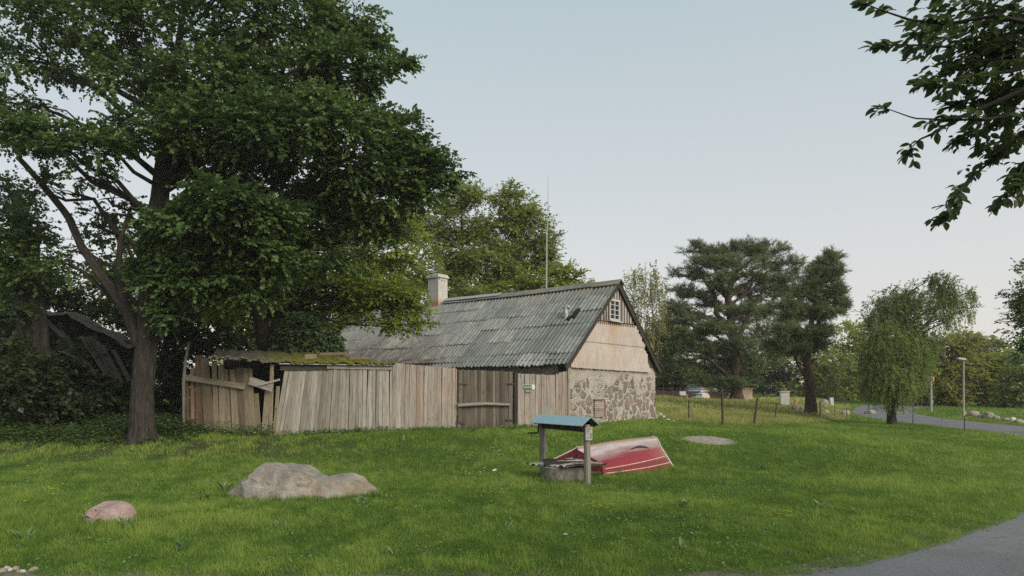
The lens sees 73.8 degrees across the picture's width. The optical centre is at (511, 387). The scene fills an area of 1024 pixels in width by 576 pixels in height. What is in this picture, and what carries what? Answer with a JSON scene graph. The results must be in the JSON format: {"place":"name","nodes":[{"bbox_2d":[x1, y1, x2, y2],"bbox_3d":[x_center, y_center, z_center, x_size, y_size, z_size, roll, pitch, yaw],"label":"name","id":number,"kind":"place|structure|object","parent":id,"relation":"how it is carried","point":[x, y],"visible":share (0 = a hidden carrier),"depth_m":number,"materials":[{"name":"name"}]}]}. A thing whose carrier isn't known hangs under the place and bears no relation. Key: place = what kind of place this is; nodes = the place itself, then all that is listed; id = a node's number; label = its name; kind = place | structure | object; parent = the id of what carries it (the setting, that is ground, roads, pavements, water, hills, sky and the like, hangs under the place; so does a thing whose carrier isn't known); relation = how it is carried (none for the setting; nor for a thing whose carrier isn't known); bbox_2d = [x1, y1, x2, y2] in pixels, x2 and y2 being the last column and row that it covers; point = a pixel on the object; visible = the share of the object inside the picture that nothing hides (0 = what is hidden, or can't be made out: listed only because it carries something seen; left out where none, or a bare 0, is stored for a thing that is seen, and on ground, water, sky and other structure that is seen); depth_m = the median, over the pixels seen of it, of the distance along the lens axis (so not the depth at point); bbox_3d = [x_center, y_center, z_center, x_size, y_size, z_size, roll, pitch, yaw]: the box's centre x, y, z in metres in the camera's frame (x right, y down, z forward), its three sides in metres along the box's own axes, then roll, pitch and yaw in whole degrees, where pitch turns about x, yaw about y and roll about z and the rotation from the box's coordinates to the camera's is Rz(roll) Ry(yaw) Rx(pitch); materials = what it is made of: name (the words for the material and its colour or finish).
{"place":"outdoors","nodes":[
{"label":"outdoors","id":0,"kind":"place"},
{"bbox_2d":[431,257,491,297],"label":"tree","id":1,"kind":"object","parent":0,"point":[457,289],"visible":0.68,"depth_m":40.35,"materials":[{"name":"green plant"}]},
{"bbox_2d":[0,390,1023,575],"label":"ground","id":2,"kind":"structure","parent":0,"point":[387,569],"depth_m":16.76,"materials":[{"name":"green plant"}]},
{"bbox_2d":[8,527,37,539],"bbox_3d":[-6.358,1.908,8.897,0.228,0.178,0.326,0,0,28],"label":"broadleaf weed","id":3,"kind":"object","parent":2,"relation":"on","point":[15,533],"visible":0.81,"depth_m":8.85,"materials":[{"name":"green plant"}]},
{"bbox_2d":[28,566,38,570],"bbox_3d":[-5.203,1.978,7.420,0.103,0.064,0.090,0,0,0],"label":"loose stone","id":4,"kind":"object","parent":2,"relation":"on","point":[32,568],"visible":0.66,"depth_m":7.40,"materials":[{"name":"beige stone"}]},
{"bbox_2d":[0,164,81,425],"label":"old tree","id":5,"kind":"object","parent":2,"relation":"on","point":[22,238],"visible":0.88,"depth_m":21.95,"materials":[{"name":"green plant"}]},
{"bbox_2d":[0,270,137,338],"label":"shade tree","id":6,"kind":"object","parent":2,"relation":"on","point":[68,301],"visible":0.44,"depth_m":30.63,"materials":[{"name":"green plant"}]},
{"bbox_2d":[0,313,154,426],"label":"shrubs","id":7,"kind":"object","parent":2,"relation":"on","point":[56,378],"visible":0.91,"depth_m":21.83,"materials":[{"name":"green plant"}]},
{"bbox_2d":[0,311,158,422],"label":"ruined shed","id":8,"kind":"structure","parent":2,"relation":"on","point":[81,326],"depth_m":24.80,"materials":[{"name":"grey wood"}]},
{"bbox_2d":[80,509,99,522],"bbox_3d":[-6.011,1.880,9.917,0.478,0.271,0.295,0,0,0],"label":"broadleaf weed","id":9,"kind":"object","parent":2,"relation":"on","point":[82,515],"visible":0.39,"depth_m":9.82,"materials":[{"name":"green plant"}]},
{"bbox_2d":[74,234,138,331],"bbox_3d":[-18.340,-2.975,32.167,5.020,8.800,3.273,0,0,0],"label":"shade tree","id":10,"kind":"object","parent":2,"relation":"on","point":[101,294],"visible":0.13,"depth_m":31.63,"materials":[{"name":"green plant"}]},
{"bbox_2d":[84,500,136,526],"bbox_3d":[-5.932,1.928,10.072,0.655,0.479,0.542,0,0,0],"label":"pink stone","id":11,"kind":"object","parent":2,"relation":"on","point":[113,509],"visible":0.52,"depth_m":9.91,"materials":[{"name":"stone"}]},
{"bbox_2d":[0,410,221,447],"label":"undergrowth","id":12,"kind":"object","parent":2,"relation":"on","point":[97,428],"visible":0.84,"depth_m":20.66,"materials":[{"name":"green plant"}]},
{"bbox_2d":[107,515,139,527],"bbox_3d":[-5.431,1.902,9.535,0.380,0.232,0.312,0,0,0],"label":"broadleaf weed","id":13,"kind":"object","parent":2,"relation":"on","point":[123,524],"visible":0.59,"depth_m":9.52,"materials":[{"name":"green plant"}]},
{"bbox_2d":[174,534,193,551],"bbox_3d":[-3.960,1.906,8.265,0.253,0.213,0.218,0,0,0],"label":"broadleaf weed","id":14,"kind":"object","parent":2,"relation":"on","point":[180,546],"visible":0.94,"depth_m":8.25,"materials":[{"name":"green plant"}]},
{"bbox_2d":[182,342,189,430],"bbox_3d":[-10.384,0.097,21.740,0.250,3.083,0.120,0,0,0],"label":"leaning pole","id":15,"kind":"object","parent":2,"relation":"on","point":[183,383],"visible":0.8,"depth_m":21.70,"materials":[{"name":"wood"}]},
{"bbox_2d":[186,381,189,422],"bbox_3d":[-10.432,0.632,21.965,0.115,1.902,0.040,0,0,18],"label":"fence stake","id":16,"kind":"object","parent":2,"relation":"on","point":[187,402],"visible":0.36,"depth_m":21.94,"materials":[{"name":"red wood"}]},
{"bbox_2d":[190,368,194,423],"bbox_3d":[-10.253,0.479,21.908,0.145,2.206,0.040,0,0,18],"label":"fence stake","id":17,"kind":"object","parent":2,"relation":"on","point":[192,390],"visible":0.64,"depth_m":21.90,"materials":[{"name":"brown wood"}]},
{"bbox_2d":[131,305,254,419],"bbox_3d":[-14.236,-2.077,30.115,6.641,8.566,3.624,0,0,0],"label":"shade tree","id":18,"kind":"object","parent":2,"relation":"on","point":[169,369],"visible":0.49,"depth_m":29.51,"materials":[{"name":"green plant"}]},
{"bbox_2d":[195,355,203,430],"bbox_3d":[-10.000,0.271,21.828,0.300,2.624,0.040,0,0,18],"label":"fence stake","id":19,"kind":"object","parent":2,"relation":"on","point":[198,403],"visible":0.64,"depth_m":21.81,"materials":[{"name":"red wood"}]},
{"bbox_2d":[200,490,211,500],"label":"broadleaf weed","id":20,"kind":"object","parent":2,"relation":"on","point":[206,495],"visible":0.66,"depth_m":12.07,"materials":[{"name":"green plant"}]},
{"bbox_2d":[216,481,231,491],"bbox_3d":[-5.544,1.920,13.179,0.245,0.269,0.283,0,0,29],"label":"broadleaf weed","id":21,"kind":"object","parent":2,"relation":"on","point":[225,486],"visible":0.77,"depth_m":13.16,"materials":[{"name":"green plant"}]},
{"bbox_2d":[182,358,279,436],"bbox_3d":[-8.760,0.318,21.273,3.702,2.522,0.200,0,0,18],"label":"broken fence","id":22,"kind":"object","parent":2,"relation":"on","point":[244,400],"visible":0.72,"depth_m":21.28,"materials":[{"name":"brown wood"}]},
{"bbox_2d":[0,0,480,444],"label":"alder tree","id":23,"kind":"object","parent":2,"relation":"on","point":[232,233],"visible":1,"depth_m":19.50,"materials":[{"name":"green plant"}]},
{"bbox_2d":[201,294,317,359],"bbox_3d":[-13.167,-2.870,33.088,8.078,8.651,3.667,0,0,11],"label":"shade tree","id":24,"kind":"object","parent":2,"relation":"on","point":[248,347],"visible":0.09,"depth_m":32.60,"materials":[{"name":"green plant"}]},
{"bbox_2d":[269,520,286,527],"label":"broadleaf weed","id":25,"kind":"object","parent":2,"relation":"on","point":[276,524],"visible":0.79,"depth_m":9.72,"materials":[{"name":"green plant"}]},
{"bbox_2d":[208,349,394,435],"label":"shed","id":26,"kind":"structure","parent":2,"relation":"on","point":[323,391],"depth_m":21.83,"materials":[{"name":"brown wood"}]},
{"bbox_2d":[227,462,377,500],"bbox_3d":[-3.911,2.041,12.737,2.832,1.235,1.325,0,0,0],"label":"boulder","id":27,"kind":"object","parent":2,"relation":"on","point":[266,480],"visible":0.57,"depth_m":12.41,"materials":[{"name":"stone"}]},
{"bbox_2d":[261,311,348,370],"bbox_3d":[-7.782,-0.750,25.518,3.386,4.356,2.070,0,0,0],"label":"leafy bush","id":28,"kind":"object","parent":2,"relation":"on","point":[299,331],"visible":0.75,"depth_m":25.09,"materials":[{"name":"green plant"}]},
{"bbox_2d":[199,198,445,351],"bbox_3d":[-8.307,-3.276,26.869,11.456,9.428,5.453,0,0,0],"label":"linden tree","id":29,"kind":"object","parent":2,"relation":"on","point":[369,300],"visible":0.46,"depth_m":25.84,"materials":[{"name":"green plant"}]},
{"bbox_2d":[284,195,435,331],"bbox_3d":[-9.598,-4.602,37.043,10.935,12.118,4.644,0,0,0],"label":"shade tree","id":30,"kind":"object","parent":2,"relation":"on","point":[335,328],"visible":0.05,"depth_m":36.77,"materials":[{"name":"green plant"}]},
{"bbox_2d":[353,495,366,504],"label":"broadleaf weed","id":31,"kind":"object","parent":2,"relation":"on","point":[361,500],"visible":0.91,"depth_m":11.60,"materials":[{"name":"green plant"}]},
{"bbox_2d":[339,243,440,309],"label":"shade tree","id":32,"kind":"object","parent":2,"relation":"on","point":[424,279],"visible":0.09,"depth_m":43.59,"materials":[{"name":"green plant"}]},
{"bbox_2d":[179,418,600,475],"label":"foot weeds","id":33,"kind":"object","parent":2,"relation":"on","point":[593,473],"visible":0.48,"depth_m":21.36,"materials":[{"name":"green plant"}]},
{"bbox_2d":[381,545,398,555],"bbox_3d":[-1.440,1.926,8.025,0.234,0.126,0.213,0,0,0],"label":"broadleaf weed","id":34,"kind":"object","parent":2,"relation":"on","point":[389,550],"visible":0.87,"depth_m":8.05,"materials":[{"name":"green plant"}]},
{"bbox_2d":[392,363,456,430],"bbox_3d":[-2.954,0.344,23.001,2.329,2.327,0.152,0,0,-29],"label":"board fence","id":35,"kind":"object","parent":2,"relation":"on","point":[407,392],"visible":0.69,"depth_m":22.91,"materials":[{"name":"beige wood"}]},
{"bbox_2d":[408,177,521,297],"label":"locust tree","id":36,"kind":"object","parent":2,"relation":"on","point":[463,259],"visible":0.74,"depth_m":42.56,"materials":[{"name":"green plant"}]},
{"bbox_2d":[339,273,661,422],"bbox_3d":[-1.739,-1.768,33.029,16.024,7.735,8.947,0,0,36],"label":"farmhouse","id":37,"kind":"object","parent":2,"relation":"on","point":[590,338],"visible":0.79,"depth_m":28.62,"materials":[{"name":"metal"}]},
{"bbox_2d":[608,299,622,322],"bbox_3d":[4.217,-3.133,27.782,0.660,0.933,0.950,0,0,6],"label":"window","id":38,"kind":"structure","parent":37,"relation":"in","point":[614,305],"depth_m":27.81,"materials":[{"name":"white paint"}]},
{"bbox_2d":[499,520,514,527],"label":"broadleaf weed","id":39,"kind":"object","parent":2,"relation":"on","point":[506,525],"visible":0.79,"depth_m":9.50,"materials":[{"name":"green plant"}]},
{"bbox_2d":[0,407,1022,575],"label":"road shoulder","id":40,"kind":"object","parent":2,"relation":"on","point":[715,573],"visible":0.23,"depth_m":7.33},
{"bbox_2d":[0,568,7,572],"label":"loose stone","id":41,"kind":"object","parent":40,"relation":"on","point":[4,569],"visible":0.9,"depth_m":7.34,"materials":[{"name":"beige stone"}]},
{"bbox_2d":[459,177,566,294],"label":"locust tree","id":42,"kind":"object","parent":2,"relation":"on","point":[517,217],"visible":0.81,"depth_m":43.09,"materials":[{"name":"green plant"}]},
{"bbox_2d":[513,372,518,425],"bbox_3d":[0.136,0.532,24.389,0.160,2.172,0.130,0,0,-23],"label":"gate post","id":43,"kind":"object","parent":2,"relation":"on","point":[516,399],"visible":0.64,"depth_m":24.34,"materials":[{"name":"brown wood"}]},
{"bbox_2d":[456,369,515,427],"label":"yard gate","id":44,"kind":"structure","parent":43,"relation":"attached to","point":[488,409],"depth_m":23.89,"materials":[{"name":"brown wood"}]},
{"bbox_2d":[472,258,594,293],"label":"green bush","id":45,"kind":"object","parent":2,"relation":"on","point":[523,283],"visible":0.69,"depth_m":41.62,"materials":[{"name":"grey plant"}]},
{"bbox_2d":[519,371,567,426],"bbox_3d":[1.133,0.455,24.718,1.945,2.094,0.115,0,0,-17],"label":"board fence","id":46,"kind":"object","parent":2,"relation":"on","point":[548,385],"visible":0.62,"depth_m":24.67,"materials":[{"name":"beige wood"}]},
{"bbox_2d":[523,385,534,392],"bbox_3d":[0.608,0.041,24.478,0.458,0.297,0.043,0,0,-17],"label":"name plaque","id":47,"kind":"object","parent":46,"relation":"attached to","point":[528,386],"visible":1,"depth_m":24.47,"materials":[{"name":"green paint"}]},
{"bbox_2d":[546,211,547,287],"bbox_3d":[1.788,-4.769,35.500,0.203,12.584,0.100,0,0,0],"label":"aerial mast","id":48,"kind":"object","parent":2,"relation":"on","point":[546,250],"visible":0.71,"depth_m":35.47,"materials":[{"name":"grey metal"}]},
{"bbox_2d":[526,414,606,484],"bbox_3d":[1.063,1.393,14.634,1.001,1.599,2.035,0,0,-44],"label":"draw well","id":49,"kind":"object","parent":2,"relation":"on","point":[569,468],"visible":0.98,"depth_m":14.25,"materials":[{"name":"concrete"}]},
{"bbox_2d":[154,346,1021,395],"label":"wood","id":50,"kind":"object","parent":2,"relation":"on","point":[713,389],"depth_m":99.01,"materials":[{"name":"green plant"}]},
{"bbox_2d":[554,436,673,475],"bbox_3d":[2.930,1.661,16.909,3.497,0.746,1.847,0,0,-37],"label":"overturned boat","id":51,"kind":"object","parent":2,"relation":"on","point":[636,455],"visible":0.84,"depth_m":16.41,"materials":[{"name":"paint"}]},
{"bbox_2d":[622,259,674,362],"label":"birch tree","id":52,"kind":"object","parent":2,"relation":"on","point":[652,300],"visible":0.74,"depth_m":51.83,"materials":[{"name":"green plant"}]},
{"bbox_2d":[655,354,679,390],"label":"yellow shrub","id":53,"kind":"object","parent":2,"relation":"on","point":[664,381],"visible":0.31,"depth_m":55.74,"materials":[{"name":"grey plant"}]},
{"bbox_2d":[655,382,688,390],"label":"stone wall","id":54,"kind":"structure","parent":2,"relation":"on","point":[675,387],"depth_m":56.32,"materials":[{"name":"grey stone"}]},
{"bbox_2d":[673,499,689,506],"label":"broadleaf weed","id":55,"kind":"object","parent":2,"relation":"on","point":[682,503],"visible":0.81,"depth_m":11.20,"materials":[{"name":"green plant"}]},
{"bbox_2d":[678,536,687,550],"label":"broadleaf weed","id":56,"kind":"object","parent":2,"relation":"on","point":[681,541],"visible":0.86,"depth_m":8.28,"materials":[{"name":"green plant"}]},
{"bbox_2d":[680,391,687,397],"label":"garden chair","id":57,"kind":"object","parent":2,"relation":"on","point":[682,393],"visible":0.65,"depth_m":51.94,"materials":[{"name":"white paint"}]},
{"bbox_2d":[655,353,728,390],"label":"woodland tree","id":58,"kind":"object","parent":2,"relation":"on","point":[678,355],"visible":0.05,"depth_m":73.47,"materials":[{"name":"green plant"}]},
{"bbox_2d":[655,387,730,398],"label":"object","id":59,"kind":"object","parent":2,"relation":"on","point":[715,394],"visible":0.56,"depth_m":53.65,"materials":[{"name":"metal"}]},
{"bbox_2d":[683,384,712,397],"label":"car","id":60,"kind":"object","parent":2,"relation":"on","point":[698,395],"visible":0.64,"depth_m":54.01,"materials":[{"name":"metal"}]},
{"bbox_2d":[680,436,736,444],"bbox_3d":[5.778,1.560,20.171,1.602,0.168,1.397,0,0,0],"label":"sand patch","id":61,"kind":"object","parent":2,"relation":"on","point":[710,440],"visible":0.96,"depth_m":20.10,"materials":[{"name":"beige sand"}]},
{"bbox_2d":[721,391,723,424],"bbox_3d":[8.259,0.936,26.802,0.123,1.625,0.097,0,0,0],"label":"fence post","id":62,"kind":"object","parent":2,"relation":"on","point":[722,411],"visible":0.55,"depth_m":26.76,"materials":[{"name":"wood"}]},
{"bbox_2d":[644,233,808,399],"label":"pine tree","id":63,"kind":"object","parent":2,"relation":"on","point":[684,338],"visible":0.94,"depth_m":53.60,"materials":[{"name":"green plant"}]},
{"bbox_2d":[697,343,768,395],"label":"woodland tree","id":64,"kind":"object","parent":2,"relation":"on","point":[726,389],"visible":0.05,"depth_m":79.86,"materials":[{"name":"green plant"}]},
{"bbox_2d":[743,388,752,399],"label":"beige box","id":65,"kind":"object","parent":2,"relation":"on","point":[748,393],"visible":0.54,"depth_m":54.09,"materials":[{"name":"beige"}]},
{"bbox_2d":[655,394,850,424],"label":"meadow grass","id":66,"kind":"structure","parent":2,"relation":"on","point":[702,412],"depth_m":40.58,"materials":[{"name":"green plant"}]},
{"bbox_2d":[753,398,758,423],"bbox_3d":[10.278,1.135,28.802,0.270,1.416,0.114,0,0,0],"label":"fence post","id":67,"kind":"object","parent":2,"relation":"on","point":[755,412],"visible":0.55,"depth_m":28.76,"materials":[{"name":"wood"}]},
{"bbox_2d":[742,336,824,395],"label":"woodland tree","id":68,"kind":"object","parent":2,"relation":"on","point":[774,375],"visible":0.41,"depth_m":77.44,"materials":[{"name":"green plant"}]},
{"bbox_2d":[778,391,790,404],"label":"white box","id":69,"kind":"object","parent":2,"relation":"on","point":[784,397],"visible":0.76,"depth_m":47.99,"materials":[{"name":"white wood"}]},
{"bbox_2d":[779,547,796,555],"bbox_3d":[3.244,1.931,8.044,0.197,0.128,0.202,0,0,0],"label":"broadleaf weed","id":70,"kind":"object","parent":2,"relation":"on","point":[789,551],"visible":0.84,"depth_m":8.00,"materials":[{"name":"green plant"}]},
{"bbox_2d":[791,405,798,409],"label":"field stone","id":71,"kind":"object","parent":2,"relation":"on","point":[793,407],"visible":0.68,"depth_m":43.38,"materials":[{"name":"stone"}]},
{"bbox_2d":[756,246,853,413],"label":"pine tree","id":72,"kind":"object","parent":2,"relation":"on","point":[808,340],"visible":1,"depth_m":41.07,"materials":[{"name":"green plant"}]},
{"bbox_2d":[765,345,853,400],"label":"woodland tree","id":73,"kind":"object","parent":2,"relation":"on","point":[821,366],"visible":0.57,"depth_m":73.38,"materials":[{"name":"green plant"}]},
{"bbox_2d":[812,499,826,508],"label":"broadleaf weed","id":74,"kind":"object","parent":2,"relation":"on","point":[823,504],"visible":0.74,"depth_m":11.13,"materials":[{"name":"green plant"}]},
{"bbox_2d":[819,401,820,417],"bbox_3d":[17.351,1.409,38.401,0.122,1.258,0.102,0,0,0],"label":"fence post","id":75,"kind":"object","parent":2,"relation":"on","point":[819,409],"visible":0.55,"depth_m":38.39,"materials":[{"name":"wood"}]},
{"bbox_2d":[821,399,828,405],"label":"field stone","id":76,"kind":"object","parent":2,"relation":"on","point":[825,401],"visible":0.56,"depth_m":55.29,"materials":[{"name":"stone"}]},
{"bbox_2d":[829,397,833,405],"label":"marker pillar","id":77,"kind":"structure","parent":2,"relation":"on","point":[831,400],"depth_m":58.75,"materials":[{"name":"stone"}]},
{"bbox_2d":[815,319,867,399],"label":"woodland tree","id":78,"kind":"object","parent":2,"relation":"on","point":[840,352],"visible":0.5,"depth_m":75.33,"materials":[{"name":"green plant"}]},
{"bbox_2d":[831,335,878,401],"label":"woodland tree","id":79,"kind":"object","parent":2,"relation":"on","point":[846,382],"visible":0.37,"depth_m":69.98,"materials":[{"name":"green plant"}]},
{"bbox_2d":[864,410,875,413],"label":"field stone","id":80,"kind":"object","parent":2,"relation":"on","point":[870,412],"visible":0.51,"depth_m":48.98,"materials":[{"name":"grey stone"}]},
{"bbox_2d":[850,269,982,424],"bbox_3d":[21.806,-2.154,37.094,7.059,8.402,3.141,0,0,-16],"label":"weeping tree","id":81,"kind":"object","parent":2,"relation":"on","point":[898,366],"visible":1,"depth_m":36.62,"materials":[{"name":"green plant"}]},
{"bbox_2d":[897,334,961,405],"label":"woodland tree","id":82,"kind":"object","parent":2,"relation":"on","point":[918,403],"visible":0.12,"depth_m":60.88,"materials":[{"name":"green plant"}]},
{"bbox_2d":[929,376,934,410],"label":"street lamp","id":83,"kind":"object","parent":2,"relation":"on","point":[931,393],"visible":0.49,"depth_m":51.84,"materials":[{"name":"grey metal"}]},
{"bbox_2d":[850,0,1023,230],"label":"overhanging tree","id":84,"kind":"object","parent":2,"relation":"on","point":[997,49],"visible":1,"depth_m":4.72,"materials":[{"name":"green plant"}]},
{"bbox_2d":[909,326,994,406],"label":"woodland tree","id":85,"kind":"object","parent":2,"relation":"on","point":[946,387],"visible":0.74,"depth_m":59.34,"materials":[{"name":"green plant"}]},
{"bbox_2d":[956,358,965,418],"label":"street lamp","id":86,"kind":"object","parent":2,"relation":"on","point":[963,406],"visible":0.76,"depth_m":42.06,"materials":[{"name":"grey metal"}]},
{"bbox_2d":[968,411,978,416],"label":"field stone","id":87,"kind":"object","parent":2,"relation":"on","point":[973,413],"visible":0.57,"depth_m":45.62,"materials":[{"name":"grey stone"}]},
{"bbox_2d":[982,412,994,417],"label":"field stone","id":88,"kind":"object","parent":2,"relation":"on","point":[988,414],"visible":0.62,"depth_m":43.61,"materials":[{"name":"stone"}]},
{"bbox_2d":[955,330,1021,378],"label":"woodland tree","id":89,"kind":"object","parent":2,"relation":"on","point":[995,342],"visible":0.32,"depth_m":71.47,"materials":[{"name":"green plant"}]},
{"bbox_2d":[957,346,1023,405],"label":"woodland tree","id":90,"kind":"object","parent":2,"relation":"on","point":[988,382],"visible":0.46,"depth_m":61.32,"materials":[{"name":"green plant"}]},
{"bbox_2d":[986,350,1023,407],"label":"woodland tree","id":91,"kind":"object","parent":2,"relation":"on","point":[1012,395],"visible":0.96,"depth_m":57.85,"materials":[{"name":"green plant"}]},
{"bbox_2d":[993,257,1023,370],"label":"edge tree","id":92,"kind":"object","parent":2,"relation":"on","point":[1016,304],"visible":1,"depth_m":29.04,"materials":[{"name":"green plant"}]},
{"bbox_2d":[1013,419,1023,422],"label":"field stone","id":93,"kind":"object","parent":2,"relation":"on","point":[1018,421],"visible":0.64,"depth_m":37.91,"materials":[{"name":"grey stone"}]},
{"bbox_2d":[0,0,1023,386],"label":"sky","id":94,"kind":"structure","parent":0,"point":[648,128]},
{"bbox_2d":[784,401,1023,575],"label":"road","id":95,"kind":"structure","parent":0,"point":[998,550],"depth_m":8.04,"materials":[{"name":"grey asphalt"}]}
]}

